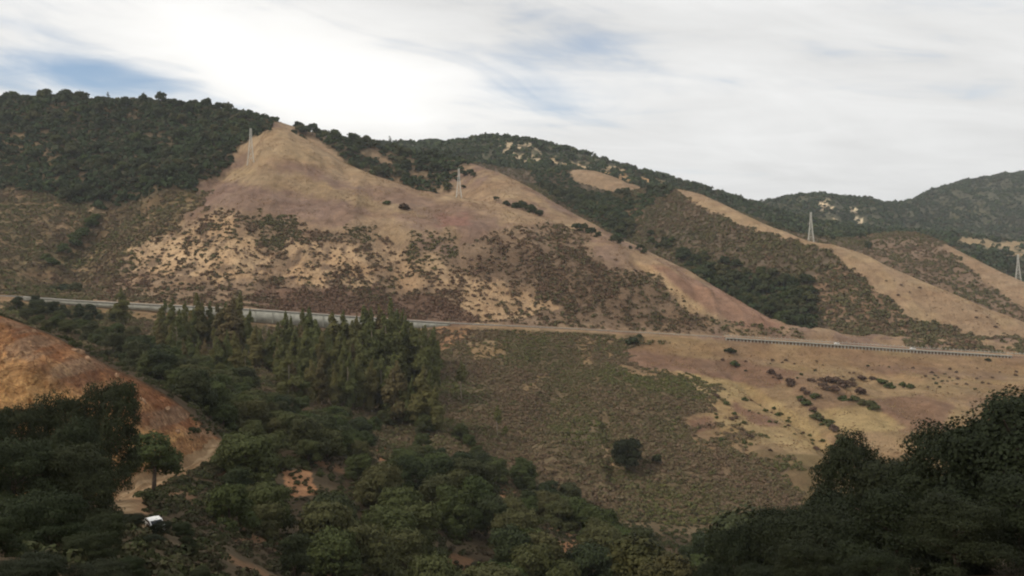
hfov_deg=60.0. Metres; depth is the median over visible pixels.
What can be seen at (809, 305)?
evergreen tree
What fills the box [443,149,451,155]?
oak tree
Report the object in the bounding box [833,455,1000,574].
oak tree
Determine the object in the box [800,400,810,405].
shrub
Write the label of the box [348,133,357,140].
oak tree
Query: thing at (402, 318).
eucalyptus tree
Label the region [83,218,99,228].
oak tree
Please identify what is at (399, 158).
oak tree
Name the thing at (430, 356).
eucalyptus tree
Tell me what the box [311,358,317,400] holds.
eucalyptus tree
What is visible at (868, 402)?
shrub
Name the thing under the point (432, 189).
oak tree
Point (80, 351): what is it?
boulder
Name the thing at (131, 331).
broadleaf tree
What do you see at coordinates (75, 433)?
oak tree
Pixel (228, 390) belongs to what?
broadleaf tree
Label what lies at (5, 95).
oak tree
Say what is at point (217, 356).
eucalyptus tree
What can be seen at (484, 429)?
brush
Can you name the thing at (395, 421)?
broadleaf tree
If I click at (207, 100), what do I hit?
oak tree
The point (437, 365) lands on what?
eucalyptus tree
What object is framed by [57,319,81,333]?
broadleaf tree
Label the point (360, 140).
oak tree
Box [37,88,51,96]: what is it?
oak tree
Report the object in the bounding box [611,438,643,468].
oak tree
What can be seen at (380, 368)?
eucalyptus tree
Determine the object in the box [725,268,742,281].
evergreen tree
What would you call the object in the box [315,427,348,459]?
broadleaf tree
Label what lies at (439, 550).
broadleaf tree
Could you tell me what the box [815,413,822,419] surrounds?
shrub
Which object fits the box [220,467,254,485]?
broadleaf tree
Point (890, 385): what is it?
shrub
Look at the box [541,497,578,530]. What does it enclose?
broadleaf tree
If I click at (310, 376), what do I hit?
eucalyptus tree
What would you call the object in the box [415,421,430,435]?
broadleaf tree
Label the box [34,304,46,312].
broadleaf tree
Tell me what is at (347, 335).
eucalyptus tree
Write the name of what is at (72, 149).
oak tree
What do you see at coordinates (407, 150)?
oak tree
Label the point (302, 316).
eucalyptus tree
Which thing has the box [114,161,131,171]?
oak tree
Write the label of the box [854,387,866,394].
shrub
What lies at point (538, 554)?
broadleaf tree
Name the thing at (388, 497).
broadleaf tree
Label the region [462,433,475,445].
broadleaf tree
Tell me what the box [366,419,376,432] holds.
broadleaf tree
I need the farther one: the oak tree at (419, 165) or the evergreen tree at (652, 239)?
the oak tree at (419, 165)
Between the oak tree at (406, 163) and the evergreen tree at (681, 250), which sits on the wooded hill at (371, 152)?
the oak tree at (406, 163)
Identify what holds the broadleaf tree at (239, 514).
on the ground at (476, 542)
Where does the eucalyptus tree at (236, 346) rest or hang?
on the valley slope
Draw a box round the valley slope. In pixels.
[0,296,1023,534]
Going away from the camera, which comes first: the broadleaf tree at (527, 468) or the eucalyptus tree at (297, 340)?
the broadleaf tree at (527, 468)
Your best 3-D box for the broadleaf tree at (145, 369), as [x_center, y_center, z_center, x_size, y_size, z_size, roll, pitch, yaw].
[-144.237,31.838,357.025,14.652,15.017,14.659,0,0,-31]
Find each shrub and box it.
[398,203,409,209]
[625,337,639,344]
[723,348,736,351]
[730,360,739,365]
[766,369,775,373]
[785,378,795,383]
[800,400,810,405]
[809,393,819,398]
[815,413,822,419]
[817,382,829,389]
[822,376,832,380]
[823,419,835,423]
[828,376,843,383]
[828,424,838,429]
[829,385,840,391]
[837,380,850,387]
[837,395,846,400]
[846,395,859,400]
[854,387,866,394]
[857,375,867,379]
[857,399,864,404]
[864,399,876,405]
[867,404,880,410]
[876,378,887,383]
[883,382,895,388]
[906,383,914,387]
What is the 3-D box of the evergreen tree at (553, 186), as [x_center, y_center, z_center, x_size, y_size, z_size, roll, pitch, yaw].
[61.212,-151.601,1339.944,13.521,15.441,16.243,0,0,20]
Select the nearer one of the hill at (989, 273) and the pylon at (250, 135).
the pylon at (250, 135)
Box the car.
[145,516,163,529]
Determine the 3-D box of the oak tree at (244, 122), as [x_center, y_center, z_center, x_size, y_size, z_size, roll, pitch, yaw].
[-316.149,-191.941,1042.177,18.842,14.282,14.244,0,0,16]
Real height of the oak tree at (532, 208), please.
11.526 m
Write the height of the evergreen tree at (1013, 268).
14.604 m
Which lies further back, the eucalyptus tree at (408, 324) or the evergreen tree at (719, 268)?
the evergreen tree at (719, 268)
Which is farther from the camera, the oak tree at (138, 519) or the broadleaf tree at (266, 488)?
the broadleaf tree at (266, 488)
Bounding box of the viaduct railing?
[726,337,1011,357]
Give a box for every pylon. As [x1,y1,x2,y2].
[247,128,253,163]
[456,168,461,197]
[808,212,813,240]
[1015,254,1021,280]
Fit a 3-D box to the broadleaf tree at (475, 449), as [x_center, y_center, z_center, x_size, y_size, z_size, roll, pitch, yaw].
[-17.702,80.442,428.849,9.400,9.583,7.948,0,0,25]
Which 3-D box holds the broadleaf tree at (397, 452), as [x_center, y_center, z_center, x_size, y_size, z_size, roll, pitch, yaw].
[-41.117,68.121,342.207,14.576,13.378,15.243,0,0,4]
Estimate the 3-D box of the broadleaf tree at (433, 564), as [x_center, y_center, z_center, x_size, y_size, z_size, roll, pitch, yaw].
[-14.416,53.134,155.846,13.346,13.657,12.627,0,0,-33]
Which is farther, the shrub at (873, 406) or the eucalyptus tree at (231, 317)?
the shrub at (873, 406)
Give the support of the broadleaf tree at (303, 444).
on the ground at (476, 542)
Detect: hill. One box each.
[0,99,458,300]
[89,127,1023,354]
[412,137,1023,320]
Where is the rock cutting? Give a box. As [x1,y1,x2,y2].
[0,316,220,496]
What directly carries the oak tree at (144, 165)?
on the wooded hill at (371, 152)
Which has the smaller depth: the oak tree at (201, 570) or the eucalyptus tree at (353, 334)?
the oak tree at (201, 570)
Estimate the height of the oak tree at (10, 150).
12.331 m
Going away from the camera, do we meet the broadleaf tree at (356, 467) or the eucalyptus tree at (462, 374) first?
the broadleaf tree at (356, 467)
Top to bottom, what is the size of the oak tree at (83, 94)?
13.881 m
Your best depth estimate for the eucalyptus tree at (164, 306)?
550.95 m
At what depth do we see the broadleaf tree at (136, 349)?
388.63 m
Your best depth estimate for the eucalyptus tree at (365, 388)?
469.01 m
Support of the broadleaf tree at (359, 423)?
on the valley slope
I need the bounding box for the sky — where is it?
[0,0,1023,200]
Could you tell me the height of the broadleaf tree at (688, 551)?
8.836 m
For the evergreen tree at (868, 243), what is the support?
on the hill at (989, 273)
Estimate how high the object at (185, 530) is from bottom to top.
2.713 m
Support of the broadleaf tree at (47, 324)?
on the valley slope
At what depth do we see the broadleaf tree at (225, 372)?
399.50 m
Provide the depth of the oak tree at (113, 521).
77.61 m
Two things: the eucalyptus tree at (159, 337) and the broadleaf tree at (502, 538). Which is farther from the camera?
the eucalyptus tree at (159, 337)
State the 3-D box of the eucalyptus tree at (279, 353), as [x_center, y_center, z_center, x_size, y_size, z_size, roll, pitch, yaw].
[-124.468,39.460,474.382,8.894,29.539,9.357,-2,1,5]
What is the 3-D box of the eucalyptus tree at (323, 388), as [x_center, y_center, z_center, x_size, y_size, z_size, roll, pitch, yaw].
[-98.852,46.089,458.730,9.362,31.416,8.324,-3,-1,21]
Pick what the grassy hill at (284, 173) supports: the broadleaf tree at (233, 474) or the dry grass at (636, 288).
the dry grass at (636, 288)
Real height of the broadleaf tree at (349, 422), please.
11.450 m
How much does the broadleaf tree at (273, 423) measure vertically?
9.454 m
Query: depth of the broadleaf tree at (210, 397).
271.05 m
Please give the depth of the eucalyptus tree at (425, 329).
578.38 m
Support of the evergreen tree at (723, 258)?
on the ridge
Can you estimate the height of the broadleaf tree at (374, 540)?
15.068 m
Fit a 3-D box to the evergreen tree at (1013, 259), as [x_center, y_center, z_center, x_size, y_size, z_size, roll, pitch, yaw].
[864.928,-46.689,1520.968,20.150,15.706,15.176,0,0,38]
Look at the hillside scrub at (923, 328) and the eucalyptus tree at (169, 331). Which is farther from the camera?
the hillside scrub at (923, 328)
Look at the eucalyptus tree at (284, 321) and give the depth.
531.64 m
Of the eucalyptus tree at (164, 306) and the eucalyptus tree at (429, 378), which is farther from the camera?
the eucalyptus tree at (164, 306)
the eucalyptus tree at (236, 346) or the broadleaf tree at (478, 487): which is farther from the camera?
the eucalyptus tree at (236, 346)
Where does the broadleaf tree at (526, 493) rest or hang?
on the ground at (476, 542)
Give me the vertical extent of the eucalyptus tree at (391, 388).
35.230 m
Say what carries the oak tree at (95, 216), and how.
on the wooded hill at (371, 152)
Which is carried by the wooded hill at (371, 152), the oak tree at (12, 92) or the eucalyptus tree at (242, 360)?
the oak tree at (12, 92)
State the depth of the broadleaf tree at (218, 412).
274.19 m
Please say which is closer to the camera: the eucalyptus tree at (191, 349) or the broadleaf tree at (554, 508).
the broadleaf tree at (554, 508)
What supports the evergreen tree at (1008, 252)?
on the hill at (989, 273)
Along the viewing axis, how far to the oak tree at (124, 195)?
909.08 m
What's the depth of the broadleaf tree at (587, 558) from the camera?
211.99 m
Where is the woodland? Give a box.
[0,93,818,328]
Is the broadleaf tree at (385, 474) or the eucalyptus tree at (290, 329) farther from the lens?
the eucalyptus tree at (290, 329)
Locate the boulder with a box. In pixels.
[71,348,84,354]
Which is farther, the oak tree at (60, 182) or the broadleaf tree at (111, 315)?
the oak tree at (60, 182)
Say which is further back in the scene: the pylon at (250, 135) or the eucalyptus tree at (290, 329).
the pylon at (250, 135)
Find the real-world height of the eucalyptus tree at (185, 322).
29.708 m
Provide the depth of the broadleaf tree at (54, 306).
589.87 m
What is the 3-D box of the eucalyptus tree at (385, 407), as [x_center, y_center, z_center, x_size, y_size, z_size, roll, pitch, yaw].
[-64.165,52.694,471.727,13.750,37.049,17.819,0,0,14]
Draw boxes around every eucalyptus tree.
[107,287,131,323]
[152,305,167,339]
[155,322,164,345]
[162,300,168,333]
[163,297,175,334]
[163,323,176,344]
[165,331,177,348]
[174,308,186,342]
[181,300,192,340]
[181,338,189,357]
[186,336,195,357]
[188,292,211,340]
[190,308,199,342]
[194,335,201,356]
[197,308,209,340]
[198,338,209,356]
[205,301,215,340]
[207,327,217,355]
[209,303,225,345]
[210,336,226,368]
[215,302,233,346]
[217,297,242,348]
[220,329,233,367]
[227,331,242,367]
[235,290,246,344]
[237,308,245,347]
[238,348,256,369]
[243,308,253,351]
[243,343,251,365]
[245,325,265,364]
[258,328,264,355]
[261,328,275,369]
[262,334,275,369]
[271,334,285,380]
[271,337,281,365]
[272,322,288,358]
[276,351,304,397]
[276,361,298,393]
[280,310,292,354]
[283,315,293,346]
[285,338,304,371]
[291,326,300,364]
[291,363,310,397]
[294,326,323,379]
[296,307,308,335]
[301,359,320,402]
[303,306,320,347]
[309,330,328,364]
[310,319,320,343]
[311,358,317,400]
[314,331,330,377]
[314,347,328,404]
[323,310,346,357]
[323,327,332,350]
[324,332,346,387]
[326,341,333,367]
[328,363,338,405]
[334,309,348,358]
[336,336,348,389]
[337,352,346,405]
[340,351,357,407]
[344,330,349,339]
[346,320,357,357]
[351,343,364,383]
[352,330,370,382]
[353,353,366,408]
[354,315,361,331]
[358,325,385,383]
[359,305,373,329]
[360,367,378,403]
[364,307,375,328]
[364,319,383,380]
[365,358,379,411]
[373,355,385,410]
[374,313,395,378]
[375,311,382,339]
[377,352,400,411]
[380,360,407,420]
[383,320,407,365]
[385,317,409,372]
[387,297,396,324]
[392,373,410,423]
[396,309,401,331]
[399,309,408,332]
[400,320,411,377]
[402,322,432,388]
[402,375,415,425]
[404,315,410,349]
[407,328,421,357]
[407,364,431,420]
[410,334,433,392]
[420,325,429,346]
[421,326,426,338]
[424,369,438,415]
[427,345,438,382]
[427,381,445,430]
[428,327,444,385]
[455,360,468,397]
[493,405,501,434]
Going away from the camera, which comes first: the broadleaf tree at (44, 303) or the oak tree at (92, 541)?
the oak tree at (92, 541)
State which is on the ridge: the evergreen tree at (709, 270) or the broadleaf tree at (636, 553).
the evergreen tree at (709, 270)
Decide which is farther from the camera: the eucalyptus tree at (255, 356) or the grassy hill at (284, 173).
the grassy hill at (284, 173)
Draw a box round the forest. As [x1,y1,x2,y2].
[379,132,1023,281]
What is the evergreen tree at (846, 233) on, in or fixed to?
on the hill at (989, 273)
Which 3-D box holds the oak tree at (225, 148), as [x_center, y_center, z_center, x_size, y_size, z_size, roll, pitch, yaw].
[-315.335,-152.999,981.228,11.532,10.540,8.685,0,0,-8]
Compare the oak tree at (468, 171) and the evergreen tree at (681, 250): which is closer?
the evergreen tree at (681, 250)
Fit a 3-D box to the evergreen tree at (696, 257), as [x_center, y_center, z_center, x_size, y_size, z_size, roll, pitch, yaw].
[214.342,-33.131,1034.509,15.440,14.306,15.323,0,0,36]
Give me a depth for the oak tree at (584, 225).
899.41 m
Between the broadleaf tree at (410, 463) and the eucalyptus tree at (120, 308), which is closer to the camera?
the broadleaf tree at (410, 463)
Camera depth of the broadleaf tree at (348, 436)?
296.22 m
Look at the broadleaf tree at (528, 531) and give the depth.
228.62 m
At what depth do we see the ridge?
899.69 m
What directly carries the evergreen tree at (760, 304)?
on the grassy hill at (284, 173)
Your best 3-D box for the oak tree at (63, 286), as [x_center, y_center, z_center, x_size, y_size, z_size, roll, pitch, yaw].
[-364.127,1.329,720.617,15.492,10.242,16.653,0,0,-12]
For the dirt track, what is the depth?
206.36 m
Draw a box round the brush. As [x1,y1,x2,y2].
[0,301,806,524]
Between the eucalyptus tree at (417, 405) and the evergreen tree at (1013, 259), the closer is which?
the eucalyptus tree at (417, 405)
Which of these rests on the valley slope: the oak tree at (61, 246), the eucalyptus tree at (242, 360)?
the eucalyptus tree at (242, 360)
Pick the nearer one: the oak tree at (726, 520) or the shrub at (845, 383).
the oak tree at (726, 520)
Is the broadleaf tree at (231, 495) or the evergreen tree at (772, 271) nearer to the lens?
the broadleaf tree at (231, 495)
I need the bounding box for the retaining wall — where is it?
[23,296,449,328]
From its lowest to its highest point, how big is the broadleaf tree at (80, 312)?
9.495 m
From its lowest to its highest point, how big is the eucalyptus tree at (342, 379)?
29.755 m
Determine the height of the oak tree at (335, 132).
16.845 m
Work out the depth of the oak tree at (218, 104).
1100.12 m
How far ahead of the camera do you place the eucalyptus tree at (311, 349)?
505.10 m
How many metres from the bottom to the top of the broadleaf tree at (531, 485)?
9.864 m
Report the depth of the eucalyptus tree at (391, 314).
576.33 m
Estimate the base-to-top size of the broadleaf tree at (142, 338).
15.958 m
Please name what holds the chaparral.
on the grassy hill at (284, 173)
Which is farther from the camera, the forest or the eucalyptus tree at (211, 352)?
the forest
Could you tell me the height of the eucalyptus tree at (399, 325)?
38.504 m
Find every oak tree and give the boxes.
[0,92,13,98]
[0,401,55,494]
[0,411,10,493]
[0,433,70,519]
[0,487,101,550]
[0,510,29,557]
[0,548,75,575]
[4,147,18,153]
[7,91,18,98]
[27,440,124,526]
[28,385,90,478]
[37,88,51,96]
[39,253,51,259]
[45,257,60,267]
[45,413,107,479]
[49,134,65,144]
[49,285,58,288]
[54,179,69,186]
[56,91,72,104]
[56,243,72,252]
[57,186,74,199]
[59,283,71,290]
[60,529,117,564]
[63,146,80,158]
[67,231,82,238]
[68,238,82,248]
[68,282,82,290]
[73,377,145,494]
[74,182,92,195]
[75,227,89,238]
[77,91,89,98]
[80,471,115,507]
[82,510,127,556]
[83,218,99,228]
[87,213,100,219]
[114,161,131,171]
[116,96,132,105]
[116,429,184,491]
[116,555,151,575]
[119,192,128,200]
[120,513,146,525]
[127,132,140,141]
[137,163,150,170]
[137,533,168,543]
[138,93,147,100]
[149,520,171,535]
[154,91,166,100]
[167,98,177,103]
[171,128,185,137]
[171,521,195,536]
[176,100,184,106]
[176,113,188,123]
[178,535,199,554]
[180,103,193,110]
[190,565,212,575]
[201,97,211,103]
[201,109,210,116]
[212,102,223,108]
[221,102,233,107]
[222,145,230,150]
[235,118,250,128]
[241,112,253,117]
[295,124,304,132]
[299,125,310,135]
[309,123,319,134]
[326,129,342,138]
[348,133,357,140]
[351,161,359,166]
[354,136,365,146]
[362,135,370,140]
[367,139,380,148]
[371,167,383,175]
[393,147,403,154]
[396,156,404,161]
[400,158,411,170]
[402,147,411,152]
[415,162,422,168]
[426,148,439,156]
[427,187,437,192]
[442,182,452,189]
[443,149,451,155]
[466,169,473,173]
[511,202,521,207]
[518,200,526,207]
[527,205,539,213]
[571,223,580,230]
[577,222,589,232]
[585,227,596,235]
[594,231,601,236]
[609,235,619,242]
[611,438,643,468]
[635,244,644,250]
[651,454,661,462]
[691,519,772,575]
[698,503,768,575]
[730,561,780,575]
[734,501,819,572]
[757,499,886,575]
[765,485,901,573]
[806,426,894,552]
[824,482,981,575]
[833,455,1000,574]
[872,416,1023,575]
[882,384,1023,574]
[900,489,1023,575]
[957,471,1023,562]
[975,402,1023,540]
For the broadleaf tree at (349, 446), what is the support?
on the ground at (476, 542)
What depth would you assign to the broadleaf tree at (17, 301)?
589.15 m
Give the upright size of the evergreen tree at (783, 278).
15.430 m
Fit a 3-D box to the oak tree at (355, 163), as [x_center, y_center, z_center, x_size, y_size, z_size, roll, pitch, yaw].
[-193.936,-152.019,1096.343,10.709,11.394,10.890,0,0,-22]
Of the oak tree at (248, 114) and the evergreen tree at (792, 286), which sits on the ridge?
the evergreen tree at (792, 286)
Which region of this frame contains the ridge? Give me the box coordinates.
[541,189,1023,339]
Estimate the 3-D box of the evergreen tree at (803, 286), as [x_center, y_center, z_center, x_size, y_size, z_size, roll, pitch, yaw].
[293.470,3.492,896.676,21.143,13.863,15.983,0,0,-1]
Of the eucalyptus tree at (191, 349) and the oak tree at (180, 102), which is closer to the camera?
the eucalyptus tree at (191, 349)
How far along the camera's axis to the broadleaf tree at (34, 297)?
608.65 m
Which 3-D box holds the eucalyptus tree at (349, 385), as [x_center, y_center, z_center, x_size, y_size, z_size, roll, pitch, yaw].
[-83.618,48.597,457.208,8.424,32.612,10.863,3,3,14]
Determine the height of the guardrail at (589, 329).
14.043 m
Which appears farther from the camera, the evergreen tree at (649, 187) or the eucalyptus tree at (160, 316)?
the evergreen tree at (649, 187)
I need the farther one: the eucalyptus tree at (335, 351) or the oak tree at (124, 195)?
the oak tree at (124, 195)
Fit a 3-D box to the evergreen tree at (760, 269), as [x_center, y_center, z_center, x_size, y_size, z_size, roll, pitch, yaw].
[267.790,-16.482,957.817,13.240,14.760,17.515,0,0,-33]
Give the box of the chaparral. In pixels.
[76,207,803,337]
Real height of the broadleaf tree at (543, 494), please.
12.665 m
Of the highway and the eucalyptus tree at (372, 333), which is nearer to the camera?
the eucalyptus tree at (372, 333)
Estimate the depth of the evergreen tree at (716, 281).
856.65 m
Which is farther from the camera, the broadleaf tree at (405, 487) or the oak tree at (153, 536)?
the broadleaf tree at (405, 487)
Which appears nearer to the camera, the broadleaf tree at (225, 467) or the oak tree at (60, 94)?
the broadleaf tree at (225, 467)
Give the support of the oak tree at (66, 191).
on the wooded hill at (371, 152)
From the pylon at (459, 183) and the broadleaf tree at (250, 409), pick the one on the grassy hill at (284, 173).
the pylon at (459, 183)
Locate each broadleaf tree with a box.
[8,296,24,310]
[18,308,33,319]
[27,316,39,324]
[29,295,41,303]
[29,301,43,313]
[34,299,51,313]
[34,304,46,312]
[40,320,53,328]
[47,315,60,328]
[48,301,59,312]
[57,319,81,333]
[63,310,72,318]
[73,306,84,316]
[79,323,98,339]
[82,311,93,320]
[84,304,98,314]
[87,333,102,344]
[95,314,103,319]
[98,331,125,357]
[107,322,125,333]
[108,313,116,321]
[118,335,152,361]
[120,340,150,370]
[123,325,141,337]
[135,348,169,377]
[144,335,155,345]
[145,348,179,380]
[159,366,179,386]
[167,370,186,385]
[169,367,220,406]
[171,353,184,366]
[173,363,215,387]
[173,369,212,401]
[189,354,215,368]
[197,381,230,411]
[204,380,232,412]
[205,483,258,531]
[208,402,238,429]
[208,435,251,472]
[211,431,279,485]
[212,368,233,376]
[212,373,232,384]
[219,410,238,430]
[220,366,240,376]
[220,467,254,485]
[223,499,261,528]
[226,392,256,414]
[232,398,269,435]
[237,366,261,389]
[238,418,266,436]
[242,484,269,517]
[243,389,267,401]
[244,393,268,411]
[246,501,286,539]
[248,479,299,533]
[254,468,280,487]
[262,410,296,436]
[263,429,295,468]
[265,416,288,439]
[274,395,295,415]
[277,531,315,575]
[281,393,299,412]
[288,414,333,462]
[289,423,324,449]
[290,395,310,413]
[295,438,320,466]
[297,498,359,557]
[299,491,358,547]
[306,525,362,575]
[309,413,342,433]
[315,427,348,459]
[327,405,352,425]
[329,414,352,427]
[338,430,355,454]
[339,521,406,575]
[341,430,353,451]
[343,453,373,479]
[347,439,371,456]
[350,416,378,441]
[352,461,403,505]
[360,430,376,446]
[361,504,424,552]
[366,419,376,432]
[370,416,382,431]
[375,485,425,526]
[376,410,392,425]
[377,485,413,497]
[379,527,427,574]
[387,408,404,425]
[387,448,416,475]
[391,499,441,554]
[395,454,424,490]
[401,549,462,575]
[406,444,425,457]
[412,433,432,450]
[413,413,437,431]
[414,456,455,490]
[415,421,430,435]
[415,452,451,479]
[416,473,452,507]
[424,444,434,456]
[427,546,450,561]
[430,447,446,453]
[434,483,478,538]
[438,468,474,507]
[450,451,473,459]
[451,423,468,440]
[452,456,491,491]
[458,474,495,507]
[458,562,521,575]
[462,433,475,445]
[462,506,487,535]
[468,445,482,454]
[471,463,501,496]
[472,449,497,466]
[473,494,510,532]
[473,560,527,575]
[485,507,542,547]
[486,455,509,485]
[487,522,535,574]
[494,494,529,515]
[501,426,508,436]
[502,527,540,561]
[505,528,568,575]
[508,456,537,488]
[509,543,555,575]
[517,490,538,500]
[518,475,537,490]
[519,495,542,525]
[533,489,561,517]
[537,480,558,497]
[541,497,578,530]
[542,560,581,575]
[554,558,581,575]
[557,496,590,528]
[558,482,582,498]
[560,539,616,575]
[575,504,620,539]
[577,522,625,564]
[579,516,611,546]
[606,524,632,545]
[607,532,674,575]
[629,524,664,555]
[630,561,673,575]
[653,551,699,575]
[677,546,695,562]
[689,552,707,573]
[690,529,714,556]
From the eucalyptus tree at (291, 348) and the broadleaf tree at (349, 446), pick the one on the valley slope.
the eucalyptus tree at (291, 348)
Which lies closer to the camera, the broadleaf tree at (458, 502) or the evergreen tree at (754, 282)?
the broadleaf tree at (458, 502)
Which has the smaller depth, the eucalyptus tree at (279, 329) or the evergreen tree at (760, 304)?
the eucalyptus tree at (279, 329)
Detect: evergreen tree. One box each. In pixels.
[549,183,556,189]
[613,225,627,234]
[620,187,629,192]
[627,220,636,229]
[645,185,653,190]
[647,237,656,242]
[660,240,668,245]
[664,242,672,248]
[675,252,686,261]
[676,247,690,254]
[689,254,701,262]
[698,268,714,274]
[701,254,710,261]
[702,261,714,270]
[702,271,714,279]
[711,278,724,284]
[713,277,727,284]
[715,264,729,274]
[717,255,729,263]
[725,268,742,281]
[729,259,742,267]
[729,289,742,296]
[741,292,754,296]
[741,295,753,303]
[742,278,760,290]
[752,266,765,276]
[752,299,763,309]
[753,284,771,292]
[761,304,776,314]
[765,268,778,274]
[772,310,788,322]
[773,225,781,228]
[776,273,791,283]
[779,313,791,323]
[786,276,798,284]
[786,284,796,291]
[787,308,798,314]
[790,314,810,325]
[793,285,808,290]
[796,291,817,302]
[798,273,815,283]
[803,300,818,312]
[805,286,817,291]
[816,232,824,235]
[842,231,850,236]
[864,240,872,247]
[1005,250,1014,255]
[1009,257,1022,262]
[1009,266,1018,272]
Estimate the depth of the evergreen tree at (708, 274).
874.02 m
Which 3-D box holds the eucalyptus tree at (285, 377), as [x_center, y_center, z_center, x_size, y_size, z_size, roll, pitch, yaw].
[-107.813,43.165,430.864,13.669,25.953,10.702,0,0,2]
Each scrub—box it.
[0,99,273,299]
[431,155,1023,353]
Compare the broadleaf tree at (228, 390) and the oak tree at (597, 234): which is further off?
the oak tree at (597, 234)
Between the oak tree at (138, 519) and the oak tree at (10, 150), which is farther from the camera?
the oak tree at (10, 150)
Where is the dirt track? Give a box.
[110,438,220,514]
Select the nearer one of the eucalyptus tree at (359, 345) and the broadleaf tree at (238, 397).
the broadleaf tree at (238, 397)
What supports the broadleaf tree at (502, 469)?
on the valley slope
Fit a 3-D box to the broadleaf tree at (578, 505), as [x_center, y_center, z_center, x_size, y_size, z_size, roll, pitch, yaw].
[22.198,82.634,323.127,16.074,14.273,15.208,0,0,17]
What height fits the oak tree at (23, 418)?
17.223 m
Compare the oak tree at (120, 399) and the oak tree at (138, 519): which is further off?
the oak tree at (120, 399)
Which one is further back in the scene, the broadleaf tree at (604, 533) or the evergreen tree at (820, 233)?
the evergreen tree at (820, 233)
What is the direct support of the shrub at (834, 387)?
on the valley slope
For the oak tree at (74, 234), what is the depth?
839.71 m
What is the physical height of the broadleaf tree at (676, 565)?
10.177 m
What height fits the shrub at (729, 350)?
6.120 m
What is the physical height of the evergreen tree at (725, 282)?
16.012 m
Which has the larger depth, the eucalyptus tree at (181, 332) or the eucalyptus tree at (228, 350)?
the eucalyptus tree at (181, 332)
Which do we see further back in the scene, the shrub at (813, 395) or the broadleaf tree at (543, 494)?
the shrub at (813, 395)
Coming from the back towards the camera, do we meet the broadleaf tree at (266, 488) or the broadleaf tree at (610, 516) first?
the broadleaf tree at (610, 516)
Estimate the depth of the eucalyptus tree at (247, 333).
545.26 m
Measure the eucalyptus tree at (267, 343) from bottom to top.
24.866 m
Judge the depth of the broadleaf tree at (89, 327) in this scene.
459.71 m
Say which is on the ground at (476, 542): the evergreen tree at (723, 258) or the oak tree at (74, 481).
the oak tree at (74, 481)
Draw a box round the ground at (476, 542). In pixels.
[0,318,1023,575]
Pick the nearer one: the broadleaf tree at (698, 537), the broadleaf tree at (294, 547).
the broadleaf tree at (294, 547)
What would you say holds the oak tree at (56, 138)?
on the wooded hill at (371, 152)
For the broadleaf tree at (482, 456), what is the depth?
404.84 m
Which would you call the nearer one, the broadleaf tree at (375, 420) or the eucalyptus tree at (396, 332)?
the broadleaf tree at (375, 420)
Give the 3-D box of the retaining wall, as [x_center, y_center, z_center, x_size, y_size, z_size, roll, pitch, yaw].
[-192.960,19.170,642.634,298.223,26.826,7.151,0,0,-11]
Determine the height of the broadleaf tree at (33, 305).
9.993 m
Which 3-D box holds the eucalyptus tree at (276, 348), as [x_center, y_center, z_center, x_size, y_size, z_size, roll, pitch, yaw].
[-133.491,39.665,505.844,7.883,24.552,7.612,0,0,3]
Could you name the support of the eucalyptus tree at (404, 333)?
on the valley slope
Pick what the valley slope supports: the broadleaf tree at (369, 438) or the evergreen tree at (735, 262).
the broadleaf tree at (369, 438)
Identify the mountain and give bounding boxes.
[761,174,1023,238]
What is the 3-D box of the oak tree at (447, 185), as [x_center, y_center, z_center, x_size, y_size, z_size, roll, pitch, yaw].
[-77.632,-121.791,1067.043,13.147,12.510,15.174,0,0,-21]
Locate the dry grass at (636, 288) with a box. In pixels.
[0,122,1023,458]
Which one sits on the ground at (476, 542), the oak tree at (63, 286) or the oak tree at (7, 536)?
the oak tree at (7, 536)
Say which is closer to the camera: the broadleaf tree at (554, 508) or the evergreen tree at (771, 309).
the broadleaf tree at (554, 508)
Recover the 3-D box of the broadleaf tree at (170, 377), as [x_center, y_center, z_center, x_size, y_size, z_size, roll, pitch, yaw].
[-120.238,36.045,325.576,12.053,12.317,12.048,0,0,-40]
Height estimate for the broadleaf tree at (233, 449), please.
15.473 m
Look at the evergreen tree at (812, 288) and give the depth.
888.77 m
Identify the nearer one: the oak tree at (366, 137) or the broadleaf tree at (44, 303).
the broadleaf tree at (44, 303)
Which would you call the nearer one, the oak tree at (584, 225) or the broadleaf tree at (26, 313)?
the broadleaf tree at (26, 313)
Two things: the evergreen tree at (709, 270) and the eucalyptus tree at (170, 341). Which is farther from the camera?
the evergreen tree at (709, 270)
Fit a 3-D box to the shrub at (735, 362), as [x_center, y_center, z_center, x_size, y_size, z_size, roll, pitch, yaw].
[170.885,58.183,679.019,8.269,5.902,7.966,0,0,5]
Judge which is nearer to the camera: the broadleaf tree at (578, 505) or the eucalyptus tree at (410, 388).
the broadleaf tree at (578, 505)
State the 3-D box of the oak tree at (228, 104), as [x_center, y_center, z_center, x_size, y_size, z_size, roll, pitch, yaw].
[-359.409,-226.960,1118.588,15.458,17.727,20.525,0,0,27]
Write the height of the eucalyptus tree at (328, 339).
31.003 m
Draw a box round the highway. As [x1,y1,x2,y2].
[0,295,1023,356]
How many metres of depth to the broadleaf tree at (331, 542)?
165.71 m
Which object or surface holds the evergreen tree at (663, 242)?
on the ridge
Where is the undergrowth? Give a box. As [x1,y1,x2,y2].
[0,313,1001,575]
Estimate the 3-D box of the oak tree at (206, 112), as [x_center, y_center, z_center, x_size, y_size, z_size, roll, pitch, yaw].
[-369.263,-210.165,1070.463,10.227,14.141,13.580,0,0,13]
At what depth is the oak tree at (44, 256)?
781.00 m
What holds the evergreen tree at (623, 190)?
on the ridge
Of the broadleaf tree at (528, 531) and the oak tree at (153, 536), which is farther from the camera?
the broadleaf tree at (528, 531)
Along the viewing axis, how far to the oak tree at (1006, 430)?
78.71 m
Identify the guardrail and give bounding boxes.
[450,322,721,337]
[724,334,1023,354]

